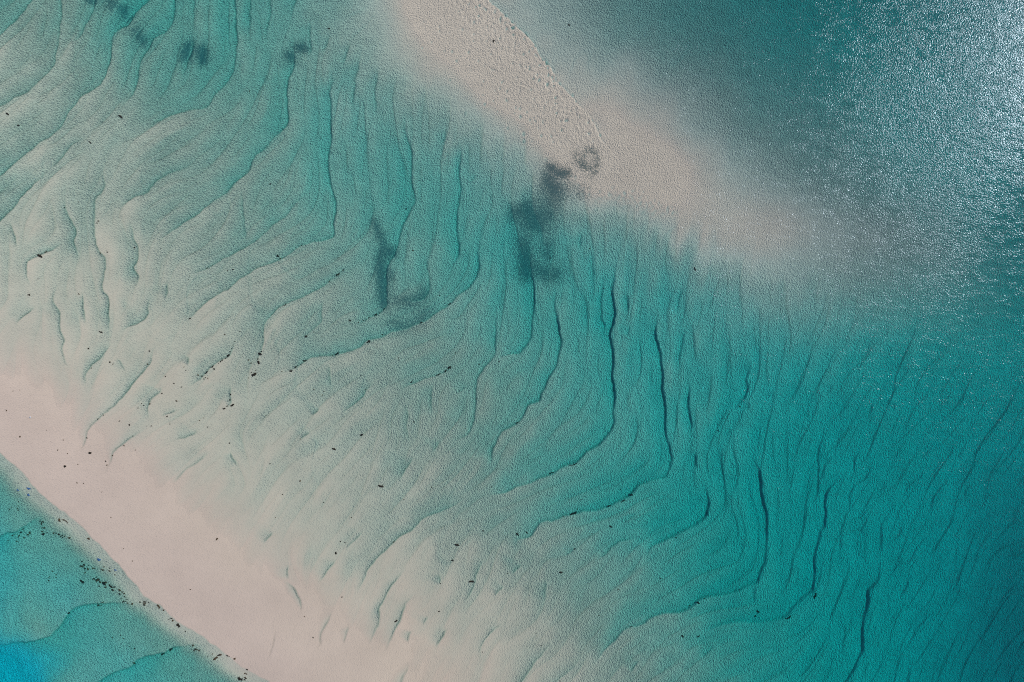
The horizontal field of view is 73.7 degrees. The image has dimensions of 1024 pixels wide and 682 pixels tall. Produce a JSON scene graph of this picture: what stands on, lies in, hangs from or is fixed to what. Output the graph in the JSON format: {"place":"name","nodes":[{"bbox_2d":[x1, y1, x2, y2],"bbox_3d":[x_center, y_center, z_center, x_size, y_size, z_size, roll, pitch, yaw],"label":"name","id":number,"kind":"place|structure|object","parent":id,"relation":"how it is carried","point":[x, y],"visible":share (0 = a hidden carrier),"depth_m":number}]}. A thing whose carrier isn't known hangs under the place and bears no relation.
{"place":"outdoors","nodes":[
{"label":"outdoors","id":0,"kind":"place"},
{"bbox_2d":[0,0,1023,681],"bbox_3d":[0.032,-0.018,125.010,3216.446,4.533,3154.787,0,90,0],"label":"seabed","id":1,"kind":"structure","parent":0,"point":[836,188],"depth_m":123.11},
{"bbox_2d":[81,0,161,53],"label":"algae patch","id":2,"kind":"object","parent":1,"relation":"on","point":[124,13],"visible":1,"depth_m":123.19},
{"bbox_2d":[175,34,219,72],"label":"algae patch","id":3,"kind":"object","parent":1,"relation":"on","point":[202,58],"visible":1,"depth_m":123.22},
{"bbox_2d":[273,35,314,68],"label":"algae patch","id":4,"kind":"object","parent":1,"relation":"on","point":[306,48],"visible":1,"depth_m":123.15},
{"bbox_2d":[360,212,443,340],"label":"algae patch","id":5,"kind":"object","parent":1,"relation":"on","point":[384,271],"visible":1,"depth_m":123.17},
{"bbox_2d":[492,181,581,298],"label":"algae patch","id":6,"kind":"object","parent":1,"relation":"on","point":[524,257],"visible":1,"depth_m":123.26},
{"bbox_2d":[522,154,604,228],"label":"algae patch","id":7,"kind":"object","parent":1,"relation":"on","point":[547,177],"visible":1,"depth_m":122.93},
{"bbox_2d":[568,144,601,184],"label":"algae patch","id":8,"kind":"object","parent":1,"relation":"on","point":[582,164],"visible":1,"depth_m":122.81}
]}

